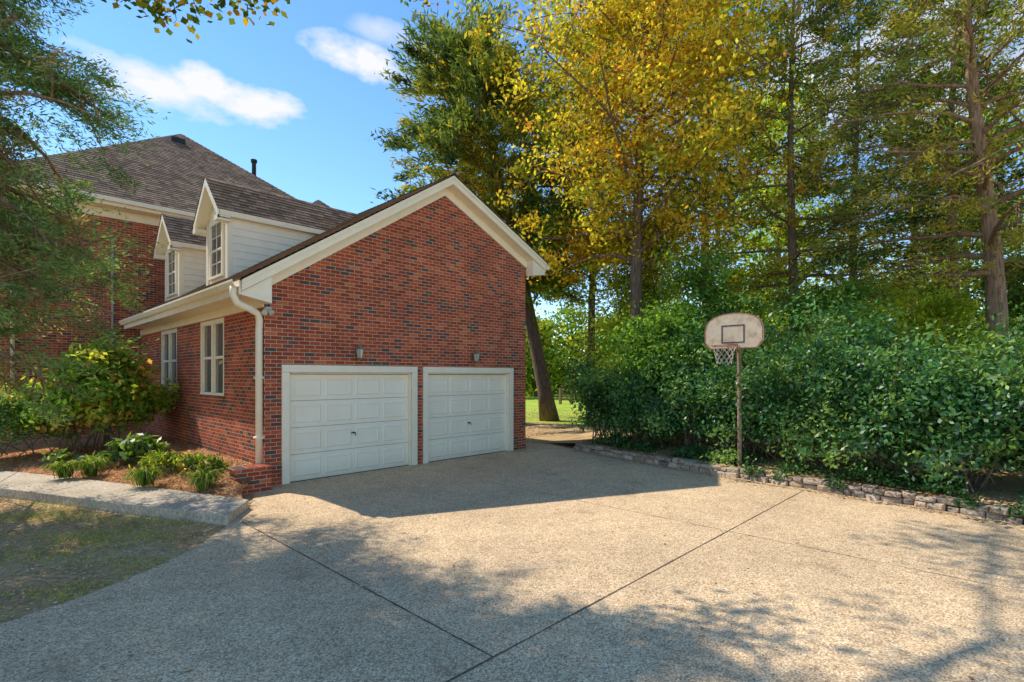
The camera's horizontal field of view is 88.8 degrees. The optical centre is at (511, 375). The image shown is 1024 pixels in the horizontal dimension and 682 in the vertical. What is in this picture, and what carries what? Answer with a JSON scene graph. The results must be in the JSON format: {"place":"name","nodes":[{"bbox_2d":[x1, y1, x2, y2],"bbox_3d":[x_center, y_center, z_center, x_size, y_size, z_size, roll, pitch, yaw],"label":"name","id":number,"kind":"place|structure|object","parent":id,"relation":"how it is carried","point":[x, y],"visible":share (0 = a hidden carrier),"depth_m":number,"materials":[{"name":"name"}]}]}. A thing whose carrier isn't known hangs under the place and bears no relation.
{"place":"outdoors","nodes":[
{"label":"outdoors","id":0,"kind":"place"},
{"bbox_2d":[0,385,622,623],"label":"ground","id":1,"kind":"structure","parent":0,"point":[542,437],"depth_m":6.32,"materials":[{"name":"green plant"}]},
{"bbox_2d":[0,0,176,426],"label":"cedar tree","id":2,"kind":"object","parent":1,"relation":"on","point":[51,85],"visible":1,"depth_m":7.95,"materials":[{"name":"green plant"}]},
{"bbox_2d":[0,497,222,621],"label":"fallen leaves yard","id":3,"kind":"structure","parent":1,"relation":"on","point":[23,597],"depth_m":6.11,"materials":[{"name":"brown plant"}]},
{"bbox_2d":[0,471,248,525],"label":"front walk","id":4,"kind":"structure","parent":1,"relation":"on","point":[150,501],"depth_m":8.28,"materials":[{"name":"concrete"}]},
{"bbox_2d":[0,430,252,498],"bbox_3d":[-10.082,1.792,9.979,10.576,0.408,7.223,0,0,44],"label":"pine straw mulch","id":5,"kind":"object","parent":1,"relation":"on","point":[237,487],"visible":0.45,"depth_m":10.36,"materials":[{"name":"plant"}]},
{"bbox_2d":[0,383,89,457],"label":"boxwood bush","id":6,"kind":"object","parent":5,"relation":"on","point":[4,409],"visible":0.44,"depth_m":11.55,"materials":[{"name":"green plant"}]},
{"bbox_2d":[41,447,79,462],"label":"hosta plant","id":7,"kind":"object","parent":5,"relation":"on","point":[60,455],"visible":0.95,"depth_m":10.79,"materials":[{"name":"green plant"}]},
{"bbox_2d":[35,459,86,478],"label":"liriope plant","id":8,"kind":"object","parent":5,"relation":"on","point":[64,470],"visible":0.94,"depth_m":9.60,"materials":[{"name":"green plant"}]},
{"bbox_2d":[0,336,179,453],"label":"hydrangea bush","id":9,"kind":"object","parent":5,"relation":"on","point":[132,399],"visible":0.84,"depth_m":12.09,"materials":[{"name":"green plant"}]},
{"bbox_2d":[70,457,112,475],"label":"liriope plant","id":10,"kind":"object","parent":5,"relation":"on","point":[94,466],"visible":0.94,"depth_m":9.81,"materials":[{"name":"green plant"}]},
{"bbox_2d":[70,450,116,463],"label":"hosta plant","id":11,"kind":"object","parent":5,"relation":"on","point":[101,454],"visible":0.68,"depth_m":10.40,"materials":[{"name":"green plant"}]},
{"bbox_2d":[105,432,170,463],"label":"hosta plant","id":12,"kind":"object","parent":5,"relation":"on","point":[128,448],"visible":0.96,"depth_m":10.69,"materials":[{"name":"green plant"}]},
{"bbox_2d":[120,466,170,487],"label":"liriope plant","id":13,"kind":"object","parent":5,"relation":"on","point":[146,477],"visible":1,"depth_m":8.90,"materials":[{"name":"green plant"}]},
{"bbox_2d":[129,448,174,470],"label":"flowering perennial","id":14,"kind":"object","parent":5,"relation":"on","point":[143,462],"visible":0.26,"depth_m":10.03,"materials":[{"name":"green plant"}]},
{"bbox_2d":[144,446,184,471],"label":"flowering perennial","id":15,"kind":"object","parent":5,"relation":"on","point":[158,460],"visible":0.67,"depth_m":9.80,"materials":[{"name":"green plant"}]},
{"bbox_2d":[162,450,214,474],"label":"flowering perennial","id":16,"kind":"object","parent":5,"relation":"on","point":[190,461],"visible":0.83,"depth_m":9.54,"materials":[{"name":"green plant"}]},
{"bbox_2d":[176,468,227,489],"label":"liriope plant","id":17,"kind":"object","parent":5,"relation":"on","point":[202,480],"visible":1,"depth_m":8.67,"materials":[{"name":"green plant"}]},
{"bbox_2d":[191,452,232,472],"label":"flowering perennial","id":18,"kind":"object","parent":5,"relation":"on","point":[215,462],"visible":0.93,"depth_m":9.53,"materials":[{"name":"green plant"}]},
{"bbox_2d":[0,209,339,441],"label":"walls","id":19,"kind":"structure","parent":1,"relation":"on","point":[155,293],"depth_m":15.92,"materials":[{"name":"red brick"}]},
{"bbox_2d":[111,238,113,426],"bbox_3d":[-12.200,-1.350,15.959,0.068,5.800,0.068,0,0,44],"label":"conduit","id":20,"kind":"object","parent":19,"relation":"attached to","point":[112,300],"visible":0.35,"depth_m":15.93,"materials":[{"name":"grey metal"}]},
{"bbox_2d":[1,134,548,314],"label":"shingle roof","id":21,"kind":"structure","parent":19,"relation":"on","point":[176,174],"depth_m":16.12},
{"bbox_2d":[154,216,205,301],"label":"dormer trim","id":22,"kind":"structure","parent":21,"relation":"on","point":[163,239],"depth_m":14.80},
{"bbox_2d":[169,251,174,293],"bbox_3d":[-9.777,-2.960,15.056,0.780,1.220,0.006,0,0,44],"label":"dormer window glass","id":23,"kind":"object","parent":22,"relation":"in","point":[170,271],"visible":0.64,"depth_m":15.13,"materials":[{"name":"grey glass"}]},
{"bbox_2d":[166,242,205,300],"bbox_3d":[-8.968,-3.292,15.894,1.552,2.436,2.317,0,0,44],"label":"dormer siding","id":24,"kind":"object","parent":21,"relation":"on","point":[194,268],"visible":0.39,"depth_m":14.77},
{"bbox_2d":[170,135,256,174],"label":"roof vents","id":25,"kind":"object","parent":21,"relation":"on","point":[183,141],"visible":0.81,"depth_m":21.51,"materials":[{"name":"metal"}]},
{"bbox_2d":[193,178,324,285],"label":"dormer trim","id":26,"kind":"structure","parent":21,"relation":"on","point":[201,226],"depth_m":12.30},
{"bbox_2d":[212,223,220,276],"bbox_3d":[-6.951,-2.960,12.325,0.780,1.220,0.006,0,0,44],"label":"dormer window glass","id":27,"kind":"object","parent":26,"relation":"in","point":[214,248],"visible":0.64,"depth_m":12.31,"materials":[{"name":"glass"}]},
{"bbox_2d":[208,206,315,284],"bbox_3d":[-6.141,-3.292,13.164,1.552,2.436,2.317,0,0,44],"label":"dormer siding","id":28,"kind":"object","parent":21,"relation":"on","point":[254,243],"visible":0.4,"depth_m":12.25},
{"bbox_2d":[101,0,449,43],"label":"maple tree","id":29,"kind":"object","parent":1,"relation":"on","point":[159,10],"visible":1,"depth_m":7.17,"materials":[{"name":"green plant"}]},
{"bbox_2d":[141,196,525,485],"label":"garage walls","id":30,"kind":"structure","parent":1,"relation":"on","point":[440,282],"depth_m":11.86,"materials":[{"name":"red brick"}]},
{"bbox_2d":[161,318,223,395],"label":"window frames","id":31,"kind":"structure","parent":30,"relation":"attached to","point":[212,324],"depth_m":12.23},
{"bbox_2d":[165,323,222,392],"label":"window panes","id":32,"kind":"object","parent":31,"relation":"in","point":[219,362],"visible":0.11,"depth_m":12.01,"materials":[{"name":"glass"}]},
{"bbox_2d":[171,393,224,400],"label":"window sills","id":33,"kind":"structure","parent":30,"relation":"attached to","point":[211,397],"depth_m":11.64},
{"bbox_2d":[261,307,274,314],"bbox_3d":[-4.449,-1.179,9.506,0.175,0.162,0.219,0,0,44],"label":"flood light","id":34,"kind":"object","parent":30,"relation":"attached to","point":[267,310],"visible":1,"depth_m":9.48,"materials":[{"name":"white plastic"}]},
{"bbox_2d":[5,176,546,484],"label":"trim boards","id":35,"kind":"object","parent":30,"relation":"attached to","point":[254,290],"depth_m":11.95,"materials":[{"name":"beige paint"}]},
{"bbox_2d":[10,186,264,463],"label":"downspouts","id":36,"kind":"object","parent":35,"relation":"attached to","point":[258,377],"visible":0.7,"depth_m":9.52,"materials":[{"name":"beige paint"}]},
{"bbox_2d":[0,180,549,324],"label":"gutters","id":37,"kind":"object","parent":35,"relation":"on","point":[222,287],"visible":0.48,"depth_m":13.23,"materials":[{"name":"beige paint"}]},
{"bbox_2d":[290,374,407,481],"bbox_3d":[-3.353,1.003,11.015,0.056,2.070,2.760,0,0,44],"label":"garage door","id":38,"kind":"structure","parent":30,"relation":"in","point":[318,410],"depth_m":10.89,"materials":[{"name":"white metal"}]},
{"bbox_2d":[355,344,363,359],"bbox_3d":[-3.169,-0.508,10.865,0.224,0.344,0.193,0,0,44],"label":"wall lantern","id":39,"kind":"object","parent":30,"relation":"attached to","point":[359,351],"depth_m":10.81,"materials":[{"name":"white glass"}]},
{"bbox_2d":[428,375,505,461],"bbox_3d":[-1.116,1.003,13.331,0.056,2.070,2.700,0,0,44],"label":"garage door","id":40,"kind":"structure","parent":30,"relation":"in","point":[467,401],"depth_m":13.24,"materials":[{"name":"white metal"}]},
{"bbox_2d":[471,349,479,362],"bbox_3d":[-0.911,-0.508,13.203,0.224,0.344,0.193,0,0,44],"label":"wall lantern","id":41,"kind":"object","parent":30,"relation":"attached to","point":[476,355],"depth_m":13.14,"materials":[{"name":"white glass"}]},
{"bbox_2d":[449,0,831,429],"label":"hickory tree","id":42,"kind":"object","parent":1,"relation":"on","point":[649,71],"visible":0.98,"depth_m":15.87,"materials":[{"name":"yellow plant"}]},
{"bbox_2d":[526,266,1023,396],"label":"distant tree line","id":43,"kind":"object","parent":1,"relation":"on","point":[547,332],"visible":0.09,"depth_m":58.22,"materials":[{"name":"green plant"}]},
{"bbox_2d":[574,443,1023,524],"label":"stone retaining wall","id":44,"kind":"structure","parent":1,"relation":"on","point":[941,503],"depth_m":9.22,"materials":[{"name":"grey stone"}]},
{"bbox_2d":[698,54,902,351],"bbox_3d":[17.175,-8.449,33.730,11.290,21.206,11.928,0,0,-27],"label":"oak tree","id":45,"kind":"object","parent":1,"relation":"on","point":[770,237],"visible":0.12,"depth_m":32.31,"materials":[{"name":"green plant"}]},
{"bbox_2d":[773,1,1023,349],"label":"pine tree","id":46,"kind":"object","parent":1,"relation":"on","point":[892,33],"visible":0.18,"depth_m":23.58,"materials":[{"name":"green plant"}]},
{"bbox_2d":[883,247,984,352],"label":"sapling","id":47,"kind":"object","parent":1,"relation":"on","point":[931,296],"visible":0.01,"depth_m":26.82,"materials":[{"name":"green plant"}]},
{"bbox_2d":[863,106,1023,342],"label":"oak tree","id":48,"kind":"object","parent":1,"relation":"on","point":[978,241],"visible":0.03,"depth_m":33.30,"materials":[{"name":"green plant"}]},
{"bbox_2d":[0,443,1023,681],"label":"driveway","id":49,"kind":"structure","parent":0,"point":[205,612],"depth_m":4.99,"materials":[{"name":"beige concrete"}]},
{"bbox_2d":[228,463,271,495],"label":"brick cheek wall","id":50,"kind":"structure","parent":49,"relation":"on","point":[261,476],"depth_m":9.14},
{"bbox_2d":[290,465,406,482],"bbox_3d":[-3.351,2.046,11.014,0.060,0.014,2.760,0,0,44],"label":"weather strip","id":51,"kind":"object","parent":49,"relation":"on","point":[348,473],"visible":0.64,"depth_m":10.89,"materials":[{"name":"rubber"}]},
{"bbox_2d":[430,450,505,461],"bbox_3d":[-1.115,2.046,13.330,0.060,0.014,2.700,0,0,44],"label":"weather strip","id":52,"kind":"object","parent":49,"relation":"on","point":[467,456],"visible":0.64,"depth_m":13.23,"materials":[{"name":"rubber"}]},
{"bbox_2d":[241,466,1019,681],"bbox_3d":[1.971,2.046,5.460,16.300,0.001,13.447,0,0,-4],"label":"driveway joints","id":53,"kind":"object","parent":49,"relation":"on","point":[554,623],"visible":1,"depth_m":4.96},
{"bbox_2d":[571,449,1023,526],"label":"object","id":54,"kind":"object","parent":49,"relation":"on","point":[762,483],"visible":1,"depth_m":9.12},
{"bbox_2d":[0,0,1023,361],"label":"sky","id":55,"kind":"structure","parent":0,"point":[301,96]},
{"bbox_2d":[526,391,623,424],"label":"back lawn","id":56,"kind":"structure","parent":0,"point":[532,404],"depth_m":31.05,"materials":[{"name":"green plant"}]},
{"bbox_2d":[368,0,628,421],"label":"leaning cedar tree","id":57,"kind":"object","parent":56,"relation":"on","point":[461,133],"visible":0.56,"depth_m":22.21,"materials":[{"name":"green plant"}]},
{"bbox_2d":[526,409,597,437],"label":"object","id":58,"kind":"object","parent":56,"relation":"on","point":[570,426],"visible":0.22,"depth_m":21.52,"materials":[{"name":"plant"}]},
{"bbox_2d":[559,388,585,403],"bbox_3d":[4.718,1.500,37.500,2.812,1.200,0.207,0,0,23],"label":"rail fence","id":59,"kind":"object","parent":56,"relation":"on","point":[560,396],"visible":0.4,"depth_m":37.86,"materials":[{"name":"brown wood"}]},
{"bbox_2d":[507,1,696,424],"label":"elm tree","id":60,"kind":"object","parent":56,"relation":"on","point":[552,209],"visible":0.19,"depth_m":20.53,"materials":[{"name":"yellow plant"}]},
{"bbox_2d":[546,428,1023,505],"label":"planting bank","id":61,"kind":"structure","parent":0,"point":[1011,484],"depth_m":10.36,"materials":[{"name":"brown soil"}]},
{"bbox_2d":[550,350,665,443],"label":"honeysuckle shrub","id":62,"kind":"object","parent":61,"relation":"on","point":[593,409],"visible":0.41,"depth_m":14.40,"materials":[{"name":"green plant"}]},
{"bbox_2d":[553,210,666,381],"bbox_3d":[4.126,-2.038,20.039,4.943,8.382,4.248,0,0,-15],"label":"sapling","id":63,"kind":"object","parent":61,"relation":"on","point":[601,323],"visible":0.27,"depth_m":19.59,"materials":[{"name":"green plant"}]},
{"bbox_2d":[559,221,708,403],"bbox_3d":[4.848,-1.771,19.063,6.302,7.850,5.295,0,0,44],"label":"sapling","id":64,"kind":"object","parent":61,"relation":"on","point":[653,292],"visible":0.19,"depth_m":18.71,"materials":[{"name":"green plant"}]},
{"bbox_2d":[569,350,715,448],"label":"honeysuckle shrub","id":65,"kind":"object","parent":61,"relation":"on","point":[628,411],"visible":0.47,"depth_m":13.27,"materials":[{"name":"green plant"}]},
{"bbox_2d":[594,339,695,416],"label":"privet shrub","id":66,"kind":"object","parent":61,"relation":"on","point":[622,359],"visible":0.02,"depth_m":16.07,"materials":[{"name":"green plant"}]},
{"bbox_2d":[578,293,729,442],"bbox_3d":[3.838,-0.029,14.118,3.700,4.377,4.125,0,0,-26],"label":"sapling","id":67,"kind":"object","parent":61,"relation":"on","point":[650,338],"visible":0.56,"depth_m":13.68,"materials":[{"name":"green plant"}]},
{"bbox_2d":[633,356,724,437],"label":"privet shrub","id":68,"kind":"object","parent":61,"relation":"on","point":[694,370],"visible":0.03,"depth_m":14.47,"materials":[{"name":"green plant"}]},
{"bbox_2d":[624,314,745,451],"bbox_3d":[4.423,0.148,13.176,3.728,3.467,4.010,0,0,-14],"label":"honeysuckle shrub","id":69,"kind":"object","parent":61,"relation":"on","point":[683,397],"visible":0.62,"depth_m":12.44,"materials":[{"name":"green plant"}]},
{"bbox_2d":[602,234,812,436],"bbox_3d":[5.128,-0.909,15.040,5.729,6.132,4.417,0,0,16],"label":"sapling","id":70,"kind":"object","parent":61,"relation":"on","point":[704,287],"visible":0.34,"depth_m":14.72,"materials":[{"name":"green plant"}]},
{"bbox_2d":[705,313,763,466],"bbox_3d":[4.319,0.340,10.488,0.956,3.221,0.987,0,0,-12],"label":"basketball goal","id":71,"kind":"object","parent":61,"relation":"on","point":[737,332],"visible":1,"depth_m":10.53,"materials":[{"name":"beige paint"}]},
{"bbox_2d":[677,278,798,446],"bbox_3d":[5.967,-0.319,13.792,3.608,4.160,4.126,0,0,44],"label":"privet shrub","id":72,"kind":"object","parent":61,"relation":"on","point":[749,301],"visible":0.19,"depth_m":13.48,"materials":[{"name":"green plant"}]},
{"bbox_2d":[606,0,886,320],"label":"oak tree","id":73,"kind":"object","parent":61,"relation":"on","point":[737,257],"visible":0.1,"depth_m":22.85,"materials":[{"name":"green plant"}]},
{"bbox_2d":[684,348,811,464],"bbox_3d":[5.315,0.673,11.708,2.960,2.417,3.279,0,0,-35],"label":"honeysuckle shrub","id":74,"kind":"object","parent":61,"relation":"on","point":[722,423],"visible":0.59,"depth_m":11.20,"materials":[{"name":"green plant"}]},
{"bbox_2d":[694,260,826,366],"bbox_3d":[10.528,-1.377,21.848,5.752,7.059,5.402,0,0,44],"label":"sapling","id":75,"kind":"object","parent":61,"relation":"on","point":[745,278],"visible":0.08,"depth_m":21.72,"materials":[{"name":"green plant"}]},
{"bbox_2d":[712,326,864,444],"bbox_3d":[6.952,0.238,13.029,3.821,3.049,3.958,0,0,9],"label":"privet shrub","id":76,"kind":"object","parent":61,"relation":"on","point":[742,358],"visible":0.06,"depth_m":12.97,"materials":[{"name":"green plant"}]},
{"bbox_2d":[636,0,960,432],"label":"pine tree","id":77,"kind":"object","parent":61,"relation":"on","point":[837,188],"visible":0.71,"depth_m":16.35,"materials":[{"name":"green plant"}]},
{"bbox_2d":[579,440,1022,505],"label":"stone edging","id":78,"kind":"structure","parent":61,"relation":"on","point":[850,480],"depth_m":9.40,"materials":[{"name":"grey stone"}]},
{"bbox_2d":[698,291,908,470],"bbox_3d":[5.939,0.122,10.708,3.516,3.521,3.871,0,0,44],"label":"honeysuckle shrub","id":79,"kind":"object","parent":61,"relation":"on","point":[809,357],"visible":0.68,"depth_m":10.24,"materials":[{"name":"green plant"}]},
{"bbox_2d":[583,430,1023,517],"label":"ivy ground cover","id":80,"kind":"object","parent":61,"relation":"on","point":[858,471],"visible":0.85,"depth_m":9.36,"materials":[{"name":"green plant"}]},
{"bbox_2d":[594,336,1023,455],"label":"bramble vine","id":81,"kind":"object","parent":61,"relation":"on","point":[981,372],"visible":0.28,"depth_m":8.86,"materials":[{"name":"green plant"}]},
{"bbox_2d":[757,276,920,428],"bbox_3d":[9.678,-0.336,15.314,4.362,5.064,4.822,0,0,44],"label":"sapling","id":82,"kind":"object","parent":61,"relation":"on","point":[849,291],"visible":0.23,"depth_m":15.01,"materials":[{"name":"green plant"}]},
{"bbox_2d":[774,238,918,450],"bbox_3d":[7.859,-0.720,12.052,4.926,4.964,4.352,0,0,44],"label":"privet shrub","id":83,"kind":"object","parent":61,"relation":"on","point":[871,338],"visible":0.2,"depth_m":11.80,"materials":[{"name":"green plant"}]},
{"bbox_2d":[761,0,986,328],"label":"pine tree","id":84,"kind":"object","parent":61,"relation":"on","point":[840,42],"visible":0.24,"depth_m":20.52,"materials":[{"name":"green plant"}]},
{"bbox_2d":[778,314,1004,483],"bbox_3d":[6.779,0.296,9.645,3.386,3.172,3.518,0,0,44],"label":"honeysuckle shrub","id":85,"kind":"object","parent":61,"relation":"on","point":[868,420],"visible":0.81,"depth_m":9.16,"materials":[{"name":"green plant"}]},
{"bbox_2d":[761,0,1023,367],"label":"cedar tree","id":86,"kind":"object","parent":61,"relation":"on","point":[997,270],"visible":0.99,"depth_m":13.03,"materials":[{"name":"green plant"}]},
{"bbox_2d":[825,265,984,379],"bbox_3d":[13.754,-0.958,19.065,6.486,6.219,4.639,0,0,44],"label":"sapling","id":87,"kind":"object","parent":61,"relation":"on","point":[896,294],"visible":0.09,"depth_m":18.44,"materials":[{"name":"green plant"}]},
{"bbox_2d":[818,0,1023,351],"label":"cedar tree","id":88,"kind":"object","parent":61,"relation":"on","point":[954,241],"visible":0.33,"depth_m":17.97,"materials":[{"name":"green plant"}]},
{"bbox_2d":[863,319,994,459],"bbox_3d":[8.646,0.300,10.784,4.022,2.920,5.052,0,0,28],"label":"privet shrub","id":89,"kind":"object","parent":61,"relation":"on","point":[937,341],"visible":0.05,"depth_m":10.81,"materials":[{"name":"green plant"}]},
{"bbox_2d":[852,331,1023,497],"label":"honeysuckle shrub","id":90,"kind":"object","parent":61,"relation":"on","point":[965,440],"visible":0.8,"depth_m":8.12,"materials":[{"name":"green plant"}]},
{"bbox_2d":[864,281,1022,373],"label":"sapling","id":91,"kind":"object","parent":61,"relation":"on","point":[938,308],"visible":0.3,"depth_m":14.82,"materials":[{"name":"green plant"}]},
{"bbox_2d":[886,302,1023,471],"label":"privet shrub","id":92,"kind":"object","parent":61,"relation":"on","point":[976,332],"visible":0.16,"depth_m":9.90,"materials":[{"name":"green plant"}]},
{"bbox_2d":[889,2,1023,325],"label":"oak tree","id":93,"kind":"object","parent":61,"relation":"on","point":[1021,152],"visible":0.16,"depth_m":17.07,"materials":[{"name":"green plant"}]},
{"bbox_2d":[912,245,1023,367],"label":"sapling","id":94,"kind":"object","parent":61,"relation":"on","point":[1016,300],"visible":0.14,"depth_m":15.15,"materials":[{"name":"green plant"}]},
{"bbox_2d":[921,324,1023,466],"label":"honeysuckle shrub","id":95,"kind":"object","parent":61,"relation":"on","point":[1013,337],"visible":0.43,"depth_m":7.99,"materials":[{"name":"green plant"}]},
{"bbox_2d":[982,302,1023,368],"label":"privet shrub","id":96,"kind":"object","parent":61,"relation":"on","point":[1021,317],"visible":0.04,"depth_m":9.44,"materials":[{"name":"green plant"}]}
]}

